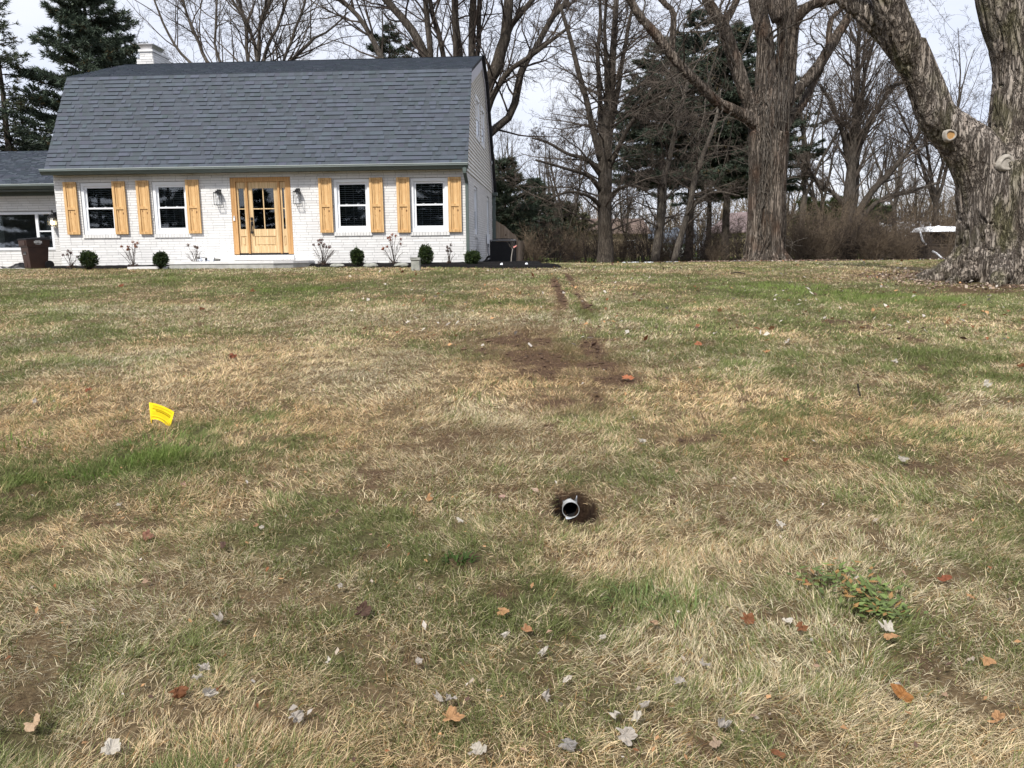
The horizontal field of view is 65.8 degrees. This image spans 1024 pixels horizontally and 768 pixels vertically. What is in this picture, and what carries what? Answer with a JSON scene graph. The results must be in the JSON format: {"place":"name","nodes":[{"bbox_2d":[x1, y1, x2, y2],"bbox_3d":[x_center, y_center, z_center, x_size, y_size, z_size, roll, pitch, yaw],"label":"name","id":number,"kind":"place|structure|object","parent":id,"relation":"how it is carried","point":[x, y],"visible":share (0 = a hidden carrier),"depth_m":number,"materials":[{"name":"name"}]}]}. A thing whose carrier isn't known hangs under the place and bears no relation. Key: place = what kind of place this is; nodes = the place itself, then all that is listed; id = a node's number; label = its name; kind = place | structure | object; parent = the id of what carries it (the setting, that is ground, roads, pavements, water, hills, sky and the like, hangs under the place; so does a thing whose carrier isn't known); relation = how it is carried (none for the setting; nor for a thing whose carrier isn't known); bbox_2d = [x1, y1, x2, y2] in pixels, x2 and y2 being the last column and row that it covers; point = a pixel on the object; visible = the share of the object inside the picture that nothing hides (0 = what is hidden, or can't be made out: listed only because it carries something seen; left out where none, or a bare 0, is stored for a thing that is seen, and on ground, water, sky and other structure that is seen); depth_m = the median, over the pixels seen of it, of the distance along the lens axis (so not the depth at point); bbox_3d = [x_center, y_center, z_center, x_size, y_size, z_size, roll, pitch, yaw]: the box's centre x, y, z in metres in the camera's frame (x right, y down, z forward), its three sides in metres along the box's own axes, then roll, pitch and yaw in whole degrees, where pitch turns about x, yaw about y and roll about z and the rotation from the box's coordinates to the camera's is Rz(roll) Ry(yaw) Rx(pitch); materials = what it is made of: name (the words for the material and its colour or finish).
{"place":"outdoors","nodes":[
{"label":"outdoors","id":0,"kind":"place"},
{"bbox_2d":[0,253,1023,767],"bbox_3d":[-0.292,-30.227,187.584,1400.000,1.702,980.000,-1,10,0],"label":"lawn","id":1,"kind":"structure","parent":0,"point":[584,513],"depth_m":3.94,"materials":[{"name":"plant"}]},
{"bbox_2d":[0,0,54,150],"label":"spruce tree","id":2,"kind":"object","parent":1,"relation":"on","point":[7,58],"visible":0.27,"depth_m":34.19,"materials":[{"name":"green plant"}]},
{"bbox_2d":[17,237,53,268],"bbox_3d":[-14.374,-3.958,23.929,0.640,0.955,0.768,7,12,37],"label":"wheeled bin","id":3,"kind":"object","parent":1,"relation":"on","point":[34,251],"visible":0.94,"depth_m":23.73,"materials":[{"name":"brown plastic"}]},
{"bbox_2d":[0,0,146,151],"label":"pine tree","id":4,"kind":"object","parent":1,"relation":"on","point":[87,40],"visible":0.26,"depth_m":34.79,"materials":[{"name":"green plant"}]},
{"bbox_2d":[77,250,99,269],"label":"box shrub","id":5,"kind":"object","parent":1,"relation":"on","point":[88,259],"visible":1,"depth_m":21.97,"materials":[{"name":"green plant"}]},
{"bbox_2d":[53,452,140,479],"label":"grass tuft","id":6,"kind":"object","parent":1,"relation":"on","point":[99,468],"visible":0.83,"depth_m":4.91,"materials":[{"name":"green plant"}]},
{"bbox_2d":[99,738,120,754],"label":"fallen leaf","id":7,"kind":"object","parent":1,"relation":"on","point":[112,746],"visible":1,"depth_m":2.35,"materials":[{"name":"white plant"}]},
{"bbox_2d":[152,250,169,268],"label":"box shrub","id":8,"kind":"object","parent":1,"relation":"on","point":[160,259],"visible":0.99,"depth_m":21.97,"materials":[{"name":"green plant"}]},
{"bbox_2d":[149,402,173,425],"bbox_3d":[-2.659,0.288,6.017,0.202,0.300,0.055,3,10,21],"label":"marking flag","id":9,"kind":"object","parent":1,"relation":"on","point":[161,413],"visible":0.94,"depth_m":6.00,"materials":[{"name":"plastic"}]},
{"bbox_2d":[111,426,214,453],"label":"grass tuft","id":10,"kind":"object","parent":1,"relation":"on","point":[143,435],"visible":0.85,"depth_m":5.49,"materials":[{"name":"green plant"}]},
{"bbox_2d":[0,43,497,268],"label":"house","id":11,"kind":"structure","parent":1,"relation":"on","point":[152,151],"depth_m":22.96,"materials":[{"name":"brick"}]},
{"bbox_2d":[0,212,55,249],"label":"picture window","id":12,"kind":"structure","parent":11,"relation":"in","point":[49,228],"depth_m":24.87,"materials":[{"name":"white plastic"}]},
{"bbox_2d":[80,183,115,234],"bbox_3d":[-12.019,-5.129,23.198,1.047,1.467,0.178,0,10,3],"label":"window","id":13,"kind":"structure","parent":11,"relation":"in","point":[84,195],"depth_m":23.19,"materials":[{"name":"white plastic"}]},
{"bbox_2d":[152,182,190,233],"bbox_3d":[-9.879,-5.127,23.078,1.047,1.472,0.178,0,10,3],"label":"window","id":14,"kind":"structure","parent":11,"relation":"in","point":[155,185],"depth_m":23.04,"materials":[{"name":"white plastic"}]},
{"bbox_2d":[247,182,280,252],"bbox_3d":[-7.166,-4.811,22.899,0.880,2.015,0.115,0,10,3],"label":"front door","id":15,"kind":"structure","parent":11,"relation":"in","point":[265,240],"depth_m":22.97,"materials":[{"name":"brown wood"}]},
{"bbox_2d":[333,179,370,231],"bbox_3d":[-4.566,-5.125,22.777,1.047,1.477,0.178,0,10,3],"label":"window","id":16,"kind":"structure","parent":11,"relation":"in","point":[336,182],"depth_m":22.75,"materials":[{"name":"white plastic"}]},
{"bbox_2d":[410,178,448,231],"bbox_3d":[-2.344,-5.118,22.653,1.067,1.492,0.178,0,10,3],"label":"window","id":17,"kind":"structure","parent":11,"relation":"in","point":[413,181],"depth_m":22.63,"materials":[{"name":"white plastic"}]},
{"bbox_2d":[475,94,479,142],"bbox_3d":[-1.141,-8.451,25.300,0.110,1.317,1.172,0,10,3],"label":"window","id":18,"kind":"structure","parent":11,"relation":"in","point":[477,121],"depth_m":25.47,"materials":[{"name":"white plastic"}]},
{"bbox_2d":[124,0,394,62],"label":"ash tree","id":19,"kind":"object","parent":1,"relation":"on","point":[240,10],"visible":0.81,"depth_m":41.62,"materials":[{"name":"grey plant"}]},
{"bbox_2d":[50,261,561,268],"bbox_3d":[-5.916,-3.639,24.471,15.120,0.242,7.120,0,10,3],"label":"mulch bed","id":20,"kind":"object","parent":1,"relation":"on","point":[508,264],"visible":0.37,"depth_m":21.80,"materials":[{"name":"brown soil"}]},
{"bbox_2d":[168,260,313,268],"bbox_3d":[-7.665,-3.345,22.497,3.790,0.295,1.220,0,10,3],"label":"front step","id":21,"kind":"object","parent":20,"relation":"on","point":[243,264],"visible":0.78,"depth_m":21.99,"materials":[{"name":"concrete"}]},
{"bbox_2d":[312,238,334,264],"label":"hydrangea","id":22,"kind":"object","parent":20,"relation":"on","point":[323,261],"visible":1,"depth_m":22.23,"materials":[{"name":"brown plant"}]},
{"bbox_2d":[349,246,364,265],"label":"box shrub","id":23,"kind":"object","parent":20,"relation":"on","point":[357,256],"visible":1,"depth_m":21.97,"materials":[{"name":"green plant"}]},
{"bbox_2d":[417,243,433,263],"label":"box shrub","id":24,"kind":"object","parent":20,"relation":"on","point":[425,254],"visible":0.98,"depth_m":21.72,"materials":[{"name":"green plant"}]},
{"bbox_2d":[464,250,482,263],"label":"box shrub","id":25,"kind":"object","parent":20,"relation":"on","point":[473,257],"visible":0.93,"depth_m":21.52,"materials":[{"name":"green plant"}]},
{"bbox_2d":[484,238,515,260],"bbox_3d":[-0.471,-4.245,25.523,1.266,0.891,0.880,0,10,3],"label":"air conditioner","id":26,"kind":"object","parent":20,"relation":"on","point":[500,250],"visible":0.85,"depth_m":25.13,"materials":[{"name":"metal"}]},
{"bbox_2d":[266,0,441,58],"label":"ash tree","id":27,"kind":"object","parent":1,"relation":"on","point":[362,22],"visible":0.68,"depth_m":38.55,"materials":[{"name":"grey plant"}]},
{"bbox_2d":[364,20,413,57],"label":"pine tree","id":28,"kind":"object","parent":1,"relation":"on","point":[402,49],"visible":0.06,"depth_m":44.93,"materials":[{"name":"green plant"}]},
{"bbox_2d":[442,705,464,720],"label":"fallen leaf","id":29,"kind":"object","parent":1,"relation":"on","point":[454,714],"visible":1,"depth_m":2.48,"materials":[{"name":"orange plant"}]},
{"bbox_2d":[436,549,479,566],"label":"grass tuft","id":30,"kind":"object","parent":1,"relation":"on","point":[465,556],"visible":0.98,"depth_m":3.64,"materials":[{"name":"green plant"}]},
{"bbox_2d":[340,0,636,147],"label":"maple tree","id":31,"kind":"object","parent":1,"relation":"on","point":[496,69],"visible":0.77,"depth_m":34.93,"materials":[{"name":"brown plant"}]},
{"bbox_2d":[496,221,523,260],"bbox_3d":[-0.068,-6.084,34.182,1.060,1.714,5.065,0,10,3],"label":"privacy fence","id":32,"kind":"object","parent":1,"relation":"on","point":[504,232],"visible":0.52,"depth_m":31.68,"materials":[{"name":"brown wood"}]},
{"bbox_2d":[0,258,1023,766],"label":"leaf litter","id":33,"kind":"object","parent":1,"relation":"on","point":[882,274],"visible":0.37,"depth_m":10.44,"materials":[{"name":"brown plant"}]},
{"bbox_2d":[492,107,548,207],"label":"bare tree","id":34,"kind":"object","parent":1,"relation":"on","point":[507,142],"visible":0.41,"depth_m":68.27,"materials":[{"name":"brown plant"}]},
{"bbox_2d":[492,156,549,249],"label":"spruce tree","id":35,"kind":"object","parent":1,"relation":"on","point":[505,213],"visible":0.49,"depth_m":42.44,"materials":[{"name":"green plant"}]},
{"bbox_2d":[515,222,562,261],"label":"thicket bush","id":36,"kind":"object","parent":1,"relation":"on","point":[533,250],"visible":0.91,"depth_m":35.30,"materials":[{"name":"brown plant"}]},
{"bbox_2d":[514,216,566,262],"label":"thicket bush","id":37,"kind":"object","parent":1,"relation":"on","point":[541,241],"visible":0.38,"depth_m":41.88,"materials":[{"name":"brown plant"}]},
{"bbox_2d":[519,119,572,212],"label":"bare tree","id":38,"kind":"object","parent":1,"relation":"on","point":[544,179],"visible":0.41,"depth_m":71.73,"materials":[{"name":"brown plant"}]},
{"bbox_2d":[511,176,581,257],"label":"spruce tree","id":39,"kind":"object","parent":1,"relation":"on","point":[540,182],"visible":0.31,"depth_m":59.77,"materials":[{"name":"green plant"}]},
{"bbox_2d":[523,210,584,262],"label":"thicket bush","id":40,"kind":"object","parent":1,"relation":"on","point":[554,247],"visible":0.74,"depth_m":36.13,"materials":[{"name":"brown plant"}]},
{"bbox_2d":[523,96,613,258],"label":"bare tree","id":41,"kind":"object","parent":1,"relation":"on","point":[559,213],"visible":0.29,"depth_m":58.53,"materials":[{"name":"brown plant"}]},
{"bbox_2d":[562,497,578,517],"bbox_3d":[0.333,0.619,4.936,0.097,0.142,0.900,-1,10,0],"label":"drain pipe","id":42,"kind":"object","parent":1,"relation":"on","point":[569,509],"visible":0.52,"depth_m":4.57,"materials":[{"name":"white plastic"}]},
{"bbox_2d":[546,200,597,258],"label":"spruce tree","id":43,"kind":"object","parent":1,"relation":"on","point":[583,214],"visible":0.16,"depth_m":63.80,"materials":[{"name":"green plant"}]},
{"bbox_2d":[555,228,596,262],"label":"thicket bush","id":44,"kind":"object","parent":1,"relation":"on","point":[571,248],"visible":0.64,"depth_m":37.28,"materials":[{"name":"brown plant"}]},
{"bbox_2d":[560,219,618,262],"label":"thicket bush","id":45,"kind":"object","parent":1,"relation":"on","point":[594,253],"visible":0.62,"depth_m":35.86,"materials":[{"name":"brown plant"}]},
{"bbox_2d":[496,0,712,262],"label":"oak tree","id":46,"kind":"object","parent":1,"relation":"on","point":[602,134],"visible":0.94,"depth_m":33.04,"materials":[{"name":"brown plant"}]},
{"bbox_2d":[587,218,650,256],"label":"brown house","id":47,"kind":"structure","parent":1,"relation":"on","point":[614,226],"depth_m":80.09,"materials":[{"name":"beige brick"}]},
{"bbox_2d":[613,226,639,261],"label":"thicket bush","id":48,"kind":"object","parent":1,"relation":"on","point":[623,250],"visible":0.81,"depth_m":36.51,"materials":[{"name":"brown plant"}]},
{"bbox_2d":[616,726,637,745],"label":"fallen leaf","id":49,"kind":"object","parent":1,"relation":"on","point":[629,732],"visible":1,"depth_m":2.39,"materials":[{"name":"grey plant"}]},
{"bbox_2d":[596,575,681,613],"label":"grass tuft","id":50,"kind":"object","parent":1,"relation":"on","point":[634,590],"visible":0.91,"depth_m":3.27,"materials":[{"name":"plant"}]},
{"bbox_2d":[613,216,669,261],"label":"thicket bush","id":51,"kind":"object","parent":1,"relation":"on","point":[640,245],"visible":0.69,"depth_m":37.48,"materials":[{"name":"brown plant"}]},
{"bbox_2d":[586,35,732,259],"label":"pine tree","id":52,"kind":"object","parent":1,"relation":"on","point":[634,133],"visible":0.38,"depth_m":43.46,"materials":[{"name":"green plant"}]},
{"bbox_2d":[627,212,693,261],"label":"thicket bush","id":53,"kind":"object","parent":1,"relation":"on","point":[669,239],"visible":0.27,"depth_m":43.08,"materials":[{"name":"brown plant"}]},
{"bbox_2d":[617,206,707,260],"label":"thicket bush","id":54,"kind":"object","parent":1,"relation":"on","point":[647,245],"visible":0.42,"depth_m":40.37,"materials":[{"name":"brown plant"}]},
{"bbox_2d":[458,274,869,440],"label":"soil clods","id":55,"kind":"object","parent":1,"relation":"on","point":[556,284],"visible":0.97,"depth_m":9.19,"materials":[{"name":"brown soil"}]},
{"bbox_2d":[614,51,718,261],"bbox_3d":[7.090,-10.482,36.017,6.301,9.964,4.121,-7,11,-33],"label":"leaning tree","id":56,"kind":"object","parent":1,"relation":"on","point":[659,225],"visible":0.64,"depth_m":35.86,"materials":[{"name":"grey plant"}]},
{"bbox_2d":[640,586,717,630],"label":"grass tuft","id":57,"kind":"object","parent":1,"relation":"on","point":[695,604],"visible":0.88,"depth_m":3.20,"materials":[{"name":"plant"}]},
{"bbox_2d":[614,5,747,259],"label":"pine tree","id":58,"kind":"object","parent":1,"relation":"on","point":[695,41],"visible":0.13,"depth_m":46.77,"materials":[{"name":"green plant"}]},
{"bbox_2d":[650,199,735,261],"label":"thicket bush","id":59,"kind":"object","parent":1,"relation":"on","point":[696,236],"visible":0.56,"depth_m":42.11,"materials":[{"name":"brown plant"}]},
{"bbox_2d":[643,62,748,261],"bbox_3d":[8.752,-9.543,34.811,5.646,8.481,6.220,-1,10,0],"label":"leaning tree","id":60,"kind":"object","parent":1,"relation":"on","point":[690,208],"visible":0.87,"depth_m":34.90,"materials":[{"name":"grey plant"}]},
{"bbox_2d":[649,94,747,258],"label":"pine tree","id":61,"kind":"object","parent":1,"relation":"on","point":[680,203],"visible":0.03,"depth_m":54.78,"materials":[{"name":"green plant"}]},
{"bbox_2d":[671,228,729,261],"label":"thicket bush","id":62,"kind":"object","parent":1,"relation":"on","point":[703,259],"visible":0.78,"depth_m":37.34,"materials":[{"name":"brown plant"}]},
{"bbox_2d":[685,212,740,260],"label":"thicket bush","id":63,"kind":"object","parent":1,"relation":"on","point":[714,242],"visible":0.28,"depth_m":47.26,"materials":[{"name":"brown plant"}]},
{"bbox_2d":[703,235,733,260],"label":"thicket bush","id":64,"kind":"object","parent":1,"relation":"on","point":[715,255],"visible":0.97,"depth_m":36.02,"materials":[{"name":"brown plant"}]},
{"bbox_2d":[492,164,955,249],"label":"distant woods","id":65,"kind":"object","parent":1,"relation":"on","point":[743,207],"visible":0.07,"depth_m":108.67,"materials":[{"name":"brown plant"}]},
{"bbox_2d":[702,206,747,259],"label":"thicket bush","id":66,"kind":"object","parent":1,"relation":"on","point":[739,247],"visible":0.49,"depth_m":41.16,"materials":[{"name":"brown plant"}]},
{"bbox_2d":[653,19,814,260],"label":"pine tree","id":67,"kind":"object","parent":1,"relation":"on","point":[731,96],"visible":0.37,"depth_m":44.01,"materials":[{"name":"green plant"}]},
{"bbox_2d":[568,0,933,260],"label":"maple tree","id":68,"kind":"object","parent":1,"relation":"on","point":[767,114],"visible":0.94,"depth_m":27.27,"materials":[{"name":"brown plant"}]},
{"bbox_2d":[711,210,794,254],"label":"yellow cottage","id":69,"kind":"structure","parent":1,"relation":"on","point":[740,213],"depth_m":72.77,"materials":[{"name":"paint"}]},
{"bbox_2d":[700,33,829,199],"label":"pine tree","id":70,"kind":"object","parent":1,"relation":"on","point":[794,185],"visible":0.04,"depth_m":48.88,"materials":[{"name":"green plant"}]},
{"bbox_2d":[784,199,836,259],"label":"thicket bush","id":71,"kind":"object","parent":1,"relation":"on","point":[796,251],"visible":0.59,"depth_m":35.64,"materials":[{"name":"brown plant"}]},
{"bbox_2d":[786,199,850,259],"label":"thicket bush","id":72,"kind":"object","parent":1,"relation":"on","point":[808,227],"visible":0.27,"depth_m":37.08,"materials":[{"name":"brown plant"}]},
{"bbox_2d":[787,68,850,219],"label":"bare tree","id":73,"kind":"object","parent":1,"relation":"on","point":[811,193],"visible":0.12,"depth_m":54.56,"materials":[{"name":"brown plant"}]},
{"bbox_2d":[786,201,868,259],"bbox_3d":[13.900,-6.787,35.927,4.083,3.311,4.212,1,10,9],"label":"thicket bush","id":74,"kind":"object","parent":1,"relation":"on","point":[822,249],"visible":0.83,"depth_m":35.58,"materials":[{"name":"brown plant"}]},
{"bbox_2d":[795,196,884,258],"bbox_3d":[15.112,-7.362,38.529,6.065,3.713,4.563,5,11,28],"label":"thicket bush","id":75,"kind":"object","parent":1,"relation":"on","point":[832,221],"visible":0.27,"depth_m":38.16,"materials":[{"name":"brown plant"}]},
{"bbox_2d":[788,30,893,233],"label":"bare tree","id":76,"kind":"object","parent":1,"relation":"on","point":[805,188],"visible":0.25,"depth_m":45.70,"materials":[{"name":"grey plant"}]},
{"bbox_2d":[791,189,908,259],"bbox_3d":[16.955,-7.887,40.404,5.248,4.270,6.974,1,10,11],"label":"thicket bush","id":77,"kind":"object","parent":1,"relation":"on","point":[845,209],"visible":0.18,"depth_m":39.86,"materials":[{"name":"brown plant"}]},
{"bbox_2d":[805,201,908,259],"bbox_3d":[15.931,-6.676,36.394,4.211,4.065,4.185,4,11,27],"label":"thicket bush","id":78,"kind":"object","parent":1,"relation":"on","point":[849,247],"visible":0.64,"depth_m":36.06,"materials":[{"name":"brown plant"}]},
{"bbox_2d":[787,560,927,617],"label":"ground cover weeds","id":79,"kind":"object","parent":1,"relation":"on","point":[868,586],"visible":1,"depth_m":3.26,"materials":[{"name":"green plant"}]},
{"bbox_2d":[810,198,927,259],"bbox_3d":[16.691,-7.228,38.010,5.761,3.527,4.335,1,10,9],"label":"thicket bush","id":80,"kind":"object","parent":1,"relation":"on","point":[856,209],"visible":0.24,"depth_m":37.66,"materials":[{"name":"brown plant"}]},
{"bbox_2d":[787,0,954,233],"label":"elm tree","id":81,"kind":"object","parent":1,"relation":"on","point":[855,138],"visible":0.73,"depth_m":40.28,"materials":[{"name":"brown plant"}]},
{"bbox_2d":[840,209,919,259],"bbox_3d":[16.408,-6.581,35.707,3.438,2.788,3.547,5,11,32],"label":"thicket bush","id":82,"kind":"object","parent":1,"relation":"on","point":[875,256],"visible":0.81,"depth_m":35.55,"materials":[{"name":"brown plant"}]},
{"bbox_2d":[839,107,925,208],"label":"bare tree","id":83,"kind":"object","parent":1,"relation":"on","point":[888,166],"visible":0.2,"depth_m":77.19,"materials":[{"name":"brown plant"}]},
{"bbox_2d":[844,201,923,259],"bbox_3d":[17.318,-6.815,37.473,4.001,3.861,3.976,5,11,31],"label":"thicket bush","id":84,"kind":"object","parent":1,"relation":"on","point":[891,234],"visible":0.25,"depth_m":37.33,"materials":[{"name":"brown plant"}]},
{"bbox_2d":[839,192,944,257],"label":"thicket bush","id":85,"kind":"object","parent":1,"relation":"on","point":[894,219],"visible":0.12,"depth_m":40.55,"materials":[{"name":"brown plant"}]},
{"bbox_2d":[860,84,935,224],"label":"bare tree","id":86,"kind":"object","parent":1,"relation":"on","point":[896,180],"visible":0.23,"depth_m":50.72,"materials":[{"name":"brown plant"}]},
{"bbox_2d":[890,683,913,702],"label":"fallen leaf","id":87,"kind":"object","parent":1,"relation":"on","point":[900,691],"visible":1,"depth_m":2.58,"materials":[{"name":"orange plant"}]},
{"bbox_2d":[868,217,938,259],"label":"thicket bush","id":88,"kind":"object","parent":1,"relation":"on","point":[899,252],"visible":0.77,"depth_m":35.90,"materials":[{"name":"brown plant"}]},
{"bbox_2d":[857,190,955,257],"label":"thicket bush","id":89,"kind":"object","parent":1,"relation":"on","point":[914,212],"visible":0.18,"depth_m":44.17,"materials":[{"name":"brown plant"}]},
{"bbox_2d":[869,109,954,220],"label":"bare tree","id":90,"kind":"object","parent":1,"relation":"on","point":[913,179],"visible":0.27,"depth_m":64.44,"materials":[{"name":"brown plant"}]},
{"bbox_2d":[874,203,955,258],"bbox_3d":[19.886,-7.436,39.522,5.458,3.342,4.107,13,16,54],"label":"thicket bush","id":91,"kind":"object","parent":1,"relation":"on","point":[924,226],"visible":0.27,"depth_m":39.05,"materials":[{"name":"brown plant"}]},
{"bbox_2d":[874,184,955,242],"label":"thicket bush","id":92,"kind":"object","parent":1,"relation":"on","point":[924,207],"visible":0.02,"depth_m":48.73,"materials":[{"name":"brown plant"}]},
{"bbox_2d":[884,220,948,258],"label":"thicket bush","id":93,"kind":"object","parent":1,"relation":"on","point":[925,250],"visible":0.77,"depth_m":36.20,"materials":[{"name":"brown plant"}]},
{"bbox_2d":[881,187,955,245],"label":"thicket bush","id":94,"kind":"object","parent":1,"relation":"on","point":[949,218],"visible":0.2,"depth_m":42.57,"materials":[{"name":"brown plant"}]},
{"bbox_2d":[847,0,990,243],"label":"bare tree","id":95,"kind":"object","parent":1,"relation":"on","point":[937,191],"visible":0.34,"depth_m":42.34,"materials":[{"name":"brown plant"}]},
{"bbox_2d":[833,0,1023,286],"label":"maple tree","id":96,"kind":"object","parent":1,"relation":"on","point":[984,163],"visible":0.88,"depth_m":15.85,"materials":[{"name":"brown plant"}]},
{"bbox_2d":[908,225,955,258],"bbox_3d":[21.261,-6.935,39.426,2.250,1.848,2.100,-1,10,-3],"label":"open shelter","id":97,"kind":"object","parent":1,"relation":"on","point":[938,231],"visible":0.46,"depth_m":38.57,"materials":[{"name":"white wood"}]},
{"bbox_2d":[930,224,954,257],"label":"thicket bush","id":98,"kind":"object","parent":1,"relation":"on","point":[949,248],"visible":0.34,"depth_m":36.58,"materials":[{"name":"brown plant"}]},
{"bbox_2d":[898,6,990,165],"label":"bare tree","id":99,"kind":"object","parent":1,"relation":"on","point":[964,91],"visible":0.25,"depth_m":48.65,"materials":[{"name":"brown plant"}]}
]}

